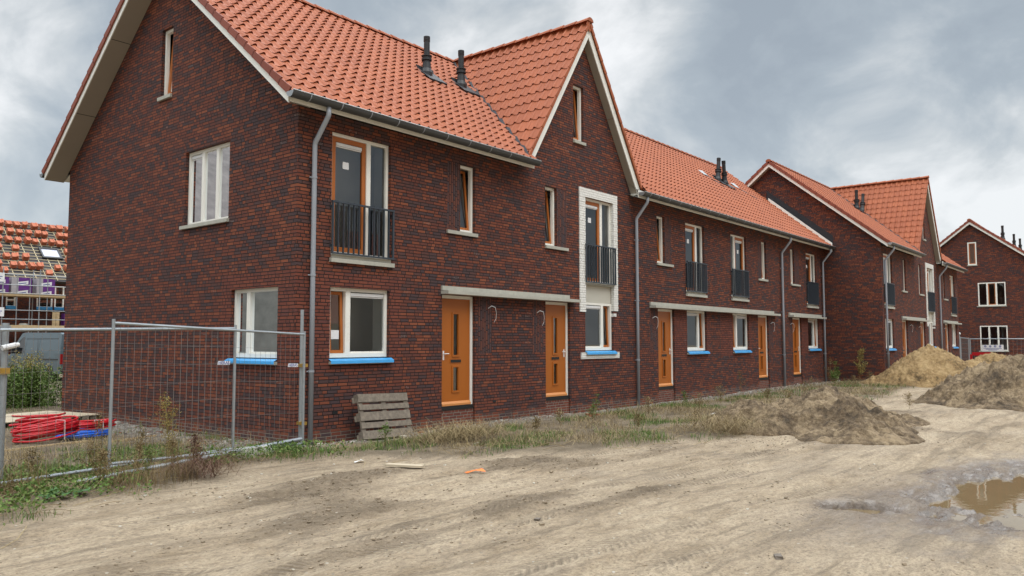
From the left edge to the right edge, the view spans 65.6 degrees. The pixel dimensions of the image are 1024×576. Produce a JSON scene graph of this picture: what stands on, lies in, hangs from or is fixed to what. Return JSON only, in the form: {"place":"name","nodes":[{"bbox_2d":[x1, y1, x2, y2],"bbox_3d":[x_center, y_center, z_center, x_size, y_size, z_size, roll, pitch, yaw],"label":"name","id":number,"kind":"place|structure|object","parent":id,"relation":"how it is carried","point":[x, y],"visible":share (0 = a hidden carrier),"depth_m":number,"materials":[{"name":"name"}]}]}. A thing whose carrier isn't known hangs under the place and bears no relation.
{"place":"outdoors","nodes":[
{"label":"outdoors","id":0,"kind":"place"},
{"bbox_2d":[0,379,915,529],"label":"dry grass","id":1,"kind":"structure","parent":0,"point":[616,413],"depth_m":14.02,"materials":[{"name":"plant"}]},
{"bbox_2d":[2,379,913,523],"bbox_3d":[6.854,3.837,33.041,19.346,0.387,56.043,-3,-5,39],"label":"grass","id":2,"kind":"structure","parent":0,"point":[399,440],"depth_m":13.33,"materials":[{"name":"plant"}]},
{"bbox_2d":[0,373,1023,575],"bbox_3d":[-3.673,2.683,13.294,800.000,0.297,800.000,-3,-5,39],"label":"ground","id":3,"kind":"structure","parent":0,"point":[676,525],"depth_m":8.04,"materials":[{"name":"soil"}]},
{"bbox_2d":[0,323,19,485],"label":"fence post","id":4,"kind":"object","parent":3,"relation":"on","point":[5,344],"visible":0.92,"depth_m":9.16,"materials":[{"name":"metal"}]},
{"bbox_2d":[0,267,65,359],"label":"scaffold","id":5,"kind":"object","parent":3,"relation":"on","point":[29,295],"visible":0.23,"depth_m":49.44,"materials":[{"name":"metal"}]},
{"bbox_2d":[0,277,8,291],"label":"insulation pack","id":6,"kind":"object","parent":5,"relation":"on","point":[6,288],"visible":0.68,"depth_m":48.61,"materials":[{"name":"purple plastic"}]},
{"bbox_2d":[9,277,31,292],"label":"insulation pack","id":7,"kind":"object","parent":5,"relation":"on","point":[21,289],"visible":0.78,"depth_m":49.21,"materials":[{"name":"purple plastic"}]},
{"bbox_2d":[33,279,54,293],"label":"insulation pack","id":8,"kind":"object","parent":5,"relation":"on","point":[51,282],"visible":0.81,"depth_m":50.29,"materials":[{"name":"purple plastic"}]},
{"bbox_2d":[19,447,46,474],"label":"tall weed","id":9,"kind":"object","parent":3,"relation":"on","point":[30,461],"visible":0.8,"depth_m":9.70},
{"bbox_2d":[0,220,67,365],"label":"house under construction","id":10,"kind":"structure","parent":3,"relation":"on","point":[49,257],"depth_m":51.99,"materials":[{"name":"brick"}]},
{"bbox_2d":[6,297,15,308],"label":"window","id":11,"kind":"structure","parent":10,"relation":"in","point":[7,306],"depth_m":49.94,"materials":[{"name":"beige paint"}]},
{"bbox_2d":[17,261,26,268],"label":"tile stack","id":12,"kind":"object","parent":10,"relation":"on","point":[21,265],"visible":1,"depth_m":50.83,"materials":[{"name":"ceramic"}]},
{"bbox_2d":[22,253,29,260],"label":"tile stack","id":13,"kind":"object","parent":10,"relation":"on","point":[25,256],"visible":1,"depth_m":51.67,"materials":[{"name":"ceramic"}]},
{"bbox_2d":[27,262,36,269],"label":"tile stack","id":14,"kind":"object","parent":10,"relation":"on","point":[31,265],"visible":1,"depth_m":51.29,"materials":[{"name":"ceramic"}]},
{"bbox_2d":[36,298,52,309],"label":"window","id":15,"kind":"structure","parent":10,"relation":"in","point":[37,307],"depth_m":51.38,"materials":[{"name":"beige paint"}]},
{"bbox_2d":[54,286,63,309],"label":"window","id":16,"kind":"structure","parent":10,"relation":"in","point":[55,308],"depth_m":52.14,"materials":[{"name":"beige paint"}]},
{"bbox_2d":[6,348,62,408],"bbox_3d":[-12.921,2.399,21.151,3.434,1.581,3.137,0,-4,-4],"label":"bush","id":17,"kind":"object","parent":3,"relation":"on","point":[20,386],"visible":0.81,"depth_m":21.07,"materials":[{"name":"green plant"}]},
{"bbox_2d":[8,333,63,380],"bbox_3d":[-21.835,3.240,37.774,5.400,2.236,2.400,-3,-5,34],"label":"van","id":18,"kind":"object","parent":3,"relation":"on","point":[53,355],"visible":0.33,"depth_m":36.50,"materials":[{"name":"grey paint"}]},
{"bbox_2d":[8,412,65,430],"bbox_3d":[-8.624,2.435,14.440,0.536,0.306,0.935,-3,-5,39],"label":"pipe coil","id":19,"kind":"object","parent":3,"relation":"on","point":[28,420],"visible":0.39,"depth_m":14.26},
{"bbox_2d":[10,415,79,442],"bbox_3d":[-8.064,2.440,13.762,0.710,0.382,1.091,-3,-5,39],"label":"pipe coil","id":20,"kind":"object","parent":3,"relation":"on","point":[48,429],"visible":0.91,"depth_m":13.59,"materials":[{"name":"red plastic"}]},
{"bbox_2d":[5,440,88,451],"bbox_3d":[-7.680,2.617,13.207,0.031,0.041,1.414,-2,-5,31],"label":"timber batten","id":21,"kind":"object","parent":3,"relation":"on","point":[48,445],"visible":0.57,"depth_m":13.15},
{"bbox_2d":[5,411,97,422],"bbox_3d":[-10.576,2.810,17.358,1.900,0.018,2.200,-2,-4,28],"label":"plywood sheet","id":22,"kind":"object","parent":3,"relation":"on","point":[10,419],"visible":0.56,"depth_m":17.75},
{"bbox_2d":[39,487,89,497],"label":"broad leaf plant","id":23,"kind":"object","parent":3,"relation":"on","point":[52,490],"visible":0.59,"depth_m":8.66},
{"bbox_2d":[56,428,107,438],"bbox_3d":[-7.700,2.608,14.289,0.570,0.148,0.943,-3,-5,39],"label":"pipe coil","id":24,"kind":"object","parent":3,"relation":"on","point":[90,433],"visible":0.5,"depth_m":14.08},
{"bbox_2d":[54,419,116,430],"bbox_3d":[-7.748,2.480,14.432,0.707,0.164,1.094,-3,-5,39],"label":"pipe coil","id":25,"kind":"object","parent":24,"relation":"on","point":[85,423],"visible":0.47,"depth_m":14.32,"materials":[{"name":"red plastic"}]},
{"bbox_2d":[76,438,98,466],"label":"tall weed","id":26,"kind":"object","parent":3,"relation":"on","point":[90,451],"visible":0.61,"depth_m":10.30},
{"bbox_2d":[85,411,107,459],"bbox_3d":[-5.725,2.107,10.912,0.322,0.854,0.288,0,-4,5],"label":"tall weed","id":27,"kind":"object","parent":3,"relation":"on","point":[97,429],"visible":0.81,"depth_m":10.93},
{"bbox_2d":[84,447,116,480],"bbox_3d":[-4.768,2.083,9.194,0.344,0.492,0.343,2,-4,-28],"label":"tall weed","id":28,"kind":"object","parent":3,"relation":"on","point":[97,460],"visible":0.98,"depth_m":9.20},
{"bbox_2d":[96,446,114,477],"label":"tall weed","id":29,"kind":"object","parent":3,"relation":"on","point":[104,460],"visible":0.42,"depth_m":9.48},
{"bbox_2d":[0,325,236,483],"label":"fence","id":30,"kind":"object","parent":3,"relation":"on","point":[120,329],"visible":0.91,"depth_m":10.04,"materials":[{"name":"metal"}]},
{"bbox_2d":[0,425,240,500],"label":"dead stalks","id":31,"kind":"object","parent":3,"relation":"on","point":[176,471],"visible":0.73,"depth_m":9.24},
{"bbox_2d":[125,439,149,471],"bbox_3d":[-4.653,2.131,9.893,0.306,0.496,0.262,2,-4,-27],"label":"tall weed","id":32,"kind":"object","parent":3,"relation":"on","point":[139,449],"visible":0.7,"depth_m":9.89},
{"bbox_2d":[128,427,155,456],"bbox_3d":[-5.207,2.242,11.122,0.464,0.584,0.274,-2,-4,21],"label":"tall weed","id":33,"kind":"object","parent":3,"relation":"on","point":[142,434],"visible":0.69,"depth_m":11.15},
{"bbox_2d":[134,444,160,478],"bbox_3d":[-4.386,2.115,9.552,0.236,0.475,0.261,-2,-4,27],"label":"tall weed","id":34,"kind":"object","parent":3,"relation":"on","point":[147,452],"visible":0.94,"depth_m":9.55,"materials":[{"name":"green plant"}]},
{"bbox_2d":[149,392,181,455],"bbox_3d":[-4.619,1.892,10.584,0.444,1.087,0.407,3,-5,-38],"label":"tall weed","id":35,"kind":"object","parent":3,"relation":"on","point":[172,415],"visible":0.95,"depth_m":10.58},
{"bbox_2d":[163,432,184,468],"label":"tall weed","id":36,"kind":"object","parent":3,"relation":"on","point":[172,443],"visible":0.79,"depth_m":9.86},
{"bbox_2d":[0,438,352,525],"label":"ground weeds","id":37,"kind":"object","parent":3,"relation":"on","point":[48,488],"visible":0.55,"depth_m":9.27,"materials":[{"name":"green plant"}]},
{"bbox_2d":[75,437,301,484],"bbox_3d":[-4.235,2.340,10.958,0.058,0.173,3.701,-2,-4,29],"label":"scaffold tube","id":38,"kind":"object","parent":3,"relation":"on","point":[289,440],"visible":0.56,"depth_m":11.10,"materials":[{"name":"metal"}]},
{"bbox_2d":[184,430,209,472],"bbox_3d":[-4.022,2.103,10.126,0.288,0.578,0.280,3,-5,-34],"label":"tall weed","id":39,"kind":"object","parent":3,"relation":"on","point":[195,442],"visible":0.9,"depth_m":10.10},
{"bbox_2d":[133,446,277,482],"bbox_3d":[-3.857,2.219,10.066,2.240,0.372,2.556,-3,-5,39],"label":"dry brush","id":40,"kind":"object","parent":3,"relation":"on","point":[207,466],"visible":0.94,"depth_m":9.89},
{"bbox_2d":[107,319,305,468],"bbox_3d":[-4.184,1.467,11.344,0.041,1.969,3.280,-2,-5,31],"label":"fence","id":41,"kind":"object","parent":3,"relation":"on","point":[114,323],"visible":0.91,"depth_m":10.98,"materials":[{"name":"metal"}]},
{"bbox_2d":[233,445,273,458],"bbox_3d":[-3.843,2.425,11.705,0.220,0.160,0.660,-3,-5,39],"label":"concrete block","id":42,"kind":"object","parent":3,"relation":"on","point":[246,450],"depth_m":11.63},
{"bbox_2d":[40,0,530,445],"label":"brick house","id":43,"kind":"structure","parent":3,"relation":"on","point":[215,163],"depth_m":15.88,"materials":[{"name":"brick"}]},
{"bbox_2d":[157,28,173,101],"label":"window","id":44,"kind":"structure","parent":43,"relation":"in","point":[168,67],"depth_m":16.91,"materials":[{"name":"beige paint"}]},
{"bbox_2d":[179,142,229,229],"bbox_3d":[-5.947,-1.980,15.525,1.730,1.560,0.205,-3,-5,39],"label":"window","id":45,"kind":"structure","parent":43,"relation":"in","point":[208,196],"depth_m":15.60,"materials":[{"name":"beige paint"}]},
{"bbox_2d":[224,287,277,364],"bbox_3d":[-4.624,0.683,14.253,1.550,1.360,0.225,-3,-5,39],"label":"window","id":46,"kind":"structure","parent":43,"relation":"in","point":[257,308],"depth_m":14.32,"materials":[{"name":"beige paint"}]},
{"bbox_2d":[329,287,393,363],"bbox_3d":[-2.812,0.700,14.602,0.290,1.370,1.475,-3,-5,39],"label":"window","id":47,"kind":"structure","parent":43,"relation":"in","point":[343,334],"depth_m":14.42,"materials":[{"name":"beige paint"}]},
{"bbox_2d":[329,132,394,267],"bbox_3d":[-2.797,-1.603,14.741,0.210,2.365,1.500,-3,-5,39],"label":"window","id":48,"kind":"structure","parent":43,"relation":"in","point":[342,141],"depth_m":14.84,"materials":[{"name":"beige paint"}]},
{"bbox_2d":[442,295,473,410],"bbox_3d":[-1.181,1.341,16.605,0.130,2.360,1.010,-3,-5,39],"label":"door","id":49,"kind":"structure","parent":43,"relation":"in","point":[460,398],"depth_m":16.64,"materials":[{"name":"paint"}]},
{"bbox_2d":[447,165,477,237],"bbox_3d":[-1.152,-1.864,16.900,0.335,1.515,0.930,-3,-5,39],"label":"window","id":50,"kind":"structure","parent":43,"relation":"in","point":[467,231],"depth_m":17.15,"materials":[{"name":"beige paint"}]},
{"bbox_2d":[296,310,307,446],"bbox_3d":[-3.435,1.515,13.020,0.165,2.320,0.085,-3,-5,39],"label":"fence post","id":51,"kind":"object","parent":3,"relation":"on","point":[301,369],"visible":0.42,"depth_m":13.03,"materials":[{"name":"metal"}]},
{"bbox_2d":[0,411,745,548],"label":"straw stalks","id":52,"kind":"object","parent":3,"relation":"on","point":[363,466],"visible":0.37,"depth_m":11.92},
{"bbox_2d":[351,393,412,440],"bbox_3d":[-2.326,2.317,14.384,0.340,0.839,1.250,-3,-5,39],"label":"pallet","id":53,"kind":"object","parent":3,"relation":"on","point":[362,417],"visible":0.87,"depth_m":14.30,"materials":[{"name":"grey wood"}]},
{"bbox_2d":[378,421,392,442],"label":"tall weed","id":54,"kind":"object","parent":3,"relation":"on","point":[385,427],"visible":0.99,"depth_m":12.90,"materials":[{"name":"green plant"}]},
{"bbox_2d":[385,463,424,467],"bbox_3d":[-1.462,2.421,10.833,0.548,0.028,0.120,-1,-4,18],"label":"timber offcut","id":55,"kind":"object","parent":3,"relation":"on","point":[405,465],"visible":1,"depth_m":10.80,"materials":[{"name":"brown wood"}]},
{"bbox_2d":[63,380,839,448],"bbox_3d":[1.289,3.484,26.068,10.180,0.168,28.715,-3,-5,39],"label":"rubble","id":56,"kind":"object","parent":3,"relation":"on","point":[149,432],"visible":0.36,"depth_m":16.10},
{"bbox_2d":[367,414,546,451],"bbox_3d":[-0.888,2.457,13.850,3.171,0.366,3.982,-3,-5,39],"label":"dry brush","id":57,"kind":"object","parent":3,"relation":"on","point":[454,433],"visible":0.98,"depth_m":13.35,"materials":[{"name":"plant"}]},
{"bbox_2d":[331,17,653,418],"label":"brick house","id":58,"kind":"structure","parent":3,"relation":"on","point":[576,184],"depth_m":20.32,"materials":[{"name":"brick"}]},
{"bbox_2d":[545,187,568,250],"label":"window","id":59,"kind":"structure","parent":58,"relation":"in","point":[550,224],"depth_m":19.49,"materials":[{"name":"beige paint"}]},
{"bbox_2d":[546,302,568,400],"bbox_3d":[1.047,1.525,19.336,0.130,2.360,1.010,-3,-5,39],"label":"door","id":60,"kind":"structure","parent":58,"relation":"in","point":[557,310],"depth_m":19.41,"materials":[{"name":"paint"}]},
{"bbox_2d":[573,85,585,145],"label":"window","id":61,"kind":"structure","parent":58,"relation":"in","point":[577,120],"depth_m":20.61,"materials":[{"name":"beige paint"}]},
{"bbox_2d":[585,198,613,286],"bbox_3d":[2.245,-1.185,20.951,0.170,2.265,1.360,-3,-5,39],"label":"window","id":62,"kind":"structure","parent":58,"relation":"in","point":[589,203],"depth_m":21.10,"materials":[{"name":"beige paint"}]},
{"bbox_2d":[585,302,617,354],"bbox_3d":[2.257,1.069,20.816,0.289,1.350,1.440,-3,-5,39],"label":"window","id":63,"kind":"structure","parent":58,"relation":"in","point":[600,306],"depth_m":20.98,"materials":[{"name":"beige paint"}]},
{"bbox_2d":[0,437,1008,575],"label":"sand crumbs","id":64,"kind":"object","parent":3,"relation":"on","point":[543,524],"visible":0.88,"depth_m":7.77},
{"bbox_2d":[54,426,966,572],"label":"soil clods","id":65,"kind":"object","parent":3,"relation":"on","point":[310,522],"visible":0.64,"depth_m":8.51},
{"bbox_2d":[528,416,541,432],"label":"tall weed","id":66,"kind":"object","parent":3,"relation":"on","point":[537,422],"visible":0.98,"depth_m":14.21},
{"bbox_2d":[554,408,566,426],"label":"tall weed","id":67,"kind":"object","parent":3,"relation":"on","point":[558,415],"visible":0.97,"depth_m":15.48,"materials":[{"name":"plant"}]},
{"bbox_2d":[503,116,732,404],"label":"brick house","id":68,"kind":"structure","parent":3,"relation":"on","point":[680,310],"depth_m":24.34,"materials":[{"name":"brick"}]},
{"bbox_2d":[657,216,673,266],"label":"window","id":69,"kind":"structure","parent":68,"relation":"in","point":[659,245],"depth_m":23.72,"materials":[{"name":"beige paint"}]},
{"bbox_2d":[658,309,673,389],"bbox_3d":[4.507,1.811,23.576,0.130,2.360,1.010,-3,-5,39],"label":"door","id":70,"kind":"structure","parent":68,"relation":"in","point":[664,315],"depth_m":23.65,"materials":[{"name":"paint"}]},
{"bbox_2d":[685,223,707,297],"bbox_3d":[5.800,-0.868,25.274,0.210,2.315,1.410,-3,-5,39],"label":"window","id":71,"kind":"structure","parent":68,"relation":"in","point":[691,228],"depth_m":25.42,"materials":[{"name":"beige paint"}]},
{"bbox_2d":[687,310,709,354],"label":"window","id":72,"kind":"structure","parent":68,"relation":"in","point":[698,317],"depth_m":25.36,"materials":[{"name":"beige paint"}]},
{"bbox_2d":[629,413,646,426],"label":"tall weed","id":73,"kind":"object","parent":3,"relation":"on","point":[635,415],"visible":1,"depth_m":15.63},
{"bbox_2d":[640,395,653,414],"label":"tall weed","id":74,"kind":"object","parent":3,"relation":"on","point":[649,402],"visible":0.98,"depth_m":17.99,"materials":[{"name":"plant"}]},
{"bbox_2d":[684,407,704,429],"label":"tall weed","id":75,"kind":"object","parent":3,"relation":"on","point":[694,417],"visible":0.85,"depth_m":15.12,"materials":[{"name":"plant"}]},
{"bbox_2d":[624,128,793,394],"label":"brick house","id":76,"kind":"structure","parent":3,"relation":"on","point":[751,283],"depth_m":28.84,"materials":[{"name":"brick"}]},
{"bbox_2d":[730,234,749,301],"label":"window","id":77,"kind":"structure","parent":76,"relation":"in","point":[734,239],"depth_m":27.95,"materials":[{"name":"beige paint"}]},
{"bbox_2d":[733,313,751,352],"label":"window","id":78,"kind":"structure","parent":76,"relation":"in","point":[740,316],"depth_m":27.71,"materials":[{"name":"beige paint"}]},
{"bbox_2d":[758,242,767,281],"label":"window","id":79,"kind":"structure","parent":76,"relation":"in","point":[762,244],"depth_m":29.83,"materials":[{"name":"beige paint"}]},
{"bbox_2d":[758,315,768,379],"bbox_3d":[9.218,2.200,29.348,0.130,2.360,1.010,-3,-5,39],"label":"door","id":80,"kind":"structure","parent":76,"relation":"in","point":[762,320],"depth_m":29.45,"materials":[{"name":"paint"}]},
{"bbox_2d":[658,409,794,439],"bbox_3d":[3.975,2.543,15.081,3.035,0.492,3.295,-3,-5,39],"label":"dry brush","id":81,"kind":"object","parent":3,"relation":"on","point":[730,427],"visible":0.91,"depth_m":14.88,"materials":[{"name":"plant"}]},
{"bbox_2d":[670,147,835,385],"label":"brick house","id":82,"kind":"structure","parent":3,"relation":"on","point":[805,317],"depth_m":33.12,"materials":[{"name":"brick"}]},
{"bbox_2d":[790,249,800,286],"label":"window","id":83,"kind":"structure","parent":82,"relation":"in","point":[792,284],"depth_m":32.13,"materials":[{"name":"beige paint"}]},
{"bbox_2d":[792,318,801,376],"bbox_3d":[11.440,2.383,32.071,0.130,2.360,1.010,-3,-5,39],"label":"door","id":84,"kind":"structure","parent":82,"relation":"in","point":[796,323],"depth_m":32.17,"materials":[{"name":"paint"}]},
{"bbox_2d":[806,253,818,308],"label":"window","id":85,"kind":"structure","parent":82,"relation":"in","point":[811,276],"depth_m":33.83,"materials":[{"name":"beige paint"}]},
{"bbox_2d":[808,318,821,350],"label":"window","id":86,"kind":"structure","parent":82,"relation":"in","point":[813,324],"depth_m":33.83,"materials":[{"name":"beige paint"}]},
{"bbox_2d":[701,385,929,444],"bbox_3d":[6.531,2.468,16.331,4.088,0.972,5.356,-3,-5,39],"label":"soil heap","id":87,"kind":"object","parent":3,"relation":"on","point":[826,414],"visible":0.94,"depth_m":14.93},
{"bbox_2d":[745,159,923,380],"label":"brick house","id":88,"kind":"structure","parent":3,"relation":"on","point":[868,283],"depth_m":34.57,"materials":[{"name":"brick"}]},
{"bbox_2d":[883,253,894,308],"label":"window","id":89,"kind":"structure","parent":88,"relation":"in","point":[884,255],"depth_m":34.53,"materials":[{"name":"beige paint"}]},
{"bbox_2d":[885,319,896,350],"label":"window","id":90,"kind":"structure","parent":88,"relation":"in","point":[889,320],"depth_m":34.61,"materials":[{"name":"beige paint"}]},
{"bbox_2d":[902,320,906,356],"bbox_3d":[17.809,2.634,36.175,0.075,2.315,1.010,-3,-5,39],"label":"door","id":91,"kind":"structure","parent":88,"relation":"in","point":[903,322],"depth_m":36.36,"materials":[{"name":"paint"}]},
{"bbox_2d":[854,348,867,380],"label":"tall weed","id":92,"kind":"object","parent":3,"relation":"on","point":[860,360],"visible":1,"depth_m":33.37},
{"bbox_2d":[846,509,880,513],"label":"water","id":93,"kind":"structure","parent":3,"relation":"on","point":[870,511],"depth_m":8.51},
{"bbox_2d":[809,175,947,349],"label":"brick house","id":94,"kind":"structure","parent":3,"relation":"on","point":[903,209],"depth_m":40.30,"materials":[{"name":"brick"}]},
{"bbox_2d":[920,322,923,346],"bbox_3d":[20.038,2.819,38.907,0.075,2.315,1.010,-3,-5,39],"label":"door","id":95,"kind":"structure","parent":94,"relation":"in","point":[921,323],"depth_m":39.14,"materials":[{"name":"paint"}]},
{"bbox_2d":[927,268,933,312],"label":"window","id":96,"kind":"structure","parent":94,"relation":"in","point":[928,270],"depth_m":40.73,"materials":[{"name":"beige paint"}]},
{"bbox_2d":[928,322,935,347],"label":"window","id":97,"kind":"structure","parent":94,"relation":"in","point":[930,328],"depth_m":40.67,"materials":[{"name":"beige paint"}]},
{"bbox_2d":[861,343,981,387],"bbox_3d":[17.150,3.091,31.743,5.216,1.744,5.186,-3,-5,39],"label":"soil heap","id":98,"kind":"object","parent":3,"relation":"on","point":[928,365],"visible":0.67,"depth_m":30.78,"materials":[{"name":"sand"}]},
{"bbox_2d":[912,253,967,357],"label":"brick house","id":99,"kind":"structure","parent":3,"relation":"on","point":[949,307],"depth_m":44.06,"materials":[{"name":"brick"}]},
{"bbox_2d":[945,324,947,351],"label":"door","id":100,"kind":"structure","parent":99,"relation":"in","point":[946,334],"depth_m":43.59,"materials":[{"name":"paint"}]},
{"bbox_2d":[950,276,956,316],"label":"window","id":101,"kind":"structure","parent":99,"relation":"in","point":[951,277],"depth_m":45.07,"materials":[{"name":"beige paint"}]},
{"bbox_2d":[952,324,958,348],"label":"window","id":102,"kind":"structure","parent":99,"relation":"in","point":[953,325],"depth_m":45.05,"materials":[{"name":"beige paint"}]},
{"bbox_2d":[960,337,969,359],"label":"fence gate","id":103,"kind":"structure","parent":3,"relation":"on","point":[964,341],"depth_m":47.97,"materials":[{"name":"metal"}]},
{"bbox_2d":[911,354,1023,411],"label":"soil heap","id":104,"kind":"object","parent":3,"relation":"on","point":[997,385],"visible":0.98,"depth_m":21.56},
{"bbox_2d":[928,474,1023,529],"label":"water","id":105,"kind":"structure","parent":3,"relation":"on","point":[996,498],"depth_m":9.04,"materials":[{"name":"liquid"}]},
{"bbox_2d":[970,352,990,359],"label":"plastic barrier","id":106,"kind":"object","parent":3,"relation":"on","point":[976,354],"visible":0.32,"depth_m":46.75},
{"bbox_2d":[939,219,1023,360],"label":"brick house","id":107,"kind":"structure","parent":3,"relation":"on","point":[990,287],"depth_m":51.90,"materials":[{"name":"brick"}]},
{"bbox_2d":[967,242,976,265],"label":"window","id":108,"kind":"structure","parent":107,"relation":"in","point":[968,244],"depth_m":52.33,"materials":[{"name":"beige paint"}]},
{"bbox_2d":[977,282,1006,306],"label":"window","id":109,"kind":"structure","parent":107,"relation":"in","point":[995,283],"depth_m":51.48,"materials":[{"name":"beige paint"}]},
{"bbox_2d":[979,326,1008,351],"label":"window","id":110,"kind":"structure","parent":107,"relation":"in","point":[980,326],"depth_m":51.26,"materials":[{"name":"beige paint"}]},
{"bbox_2d":[965,352,1006,363],"bbox_3d":[21.636,3.533,35.477,3.775,1.377,5.510,-7,-8,60],"label":"soil heap","id":111,"kind":"object","parent":3,"relation":"on","point":[989,358],"visible":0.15,"depth_m":35.05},
{"bbox_2d":[969,338,1023,358],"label":"fence","id":112,"kind":"object","parent":3,"relation":"on","point":[989,347],"visible":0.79,"depth_m":47.63,"materials":[{"name":"metal"}]},
{"bbox_2d":[14,438,1009,572],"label":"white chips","id":113,"kind":"object","parent":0,"point":[533,483],"visible":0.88,"depth_m":9.43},
{"bbox_2d":[0,0,1023,249],"label":"sky","id":114,"kind":"structure","parent":0,"point":[834,93],"materials":[{"name":"grey"}]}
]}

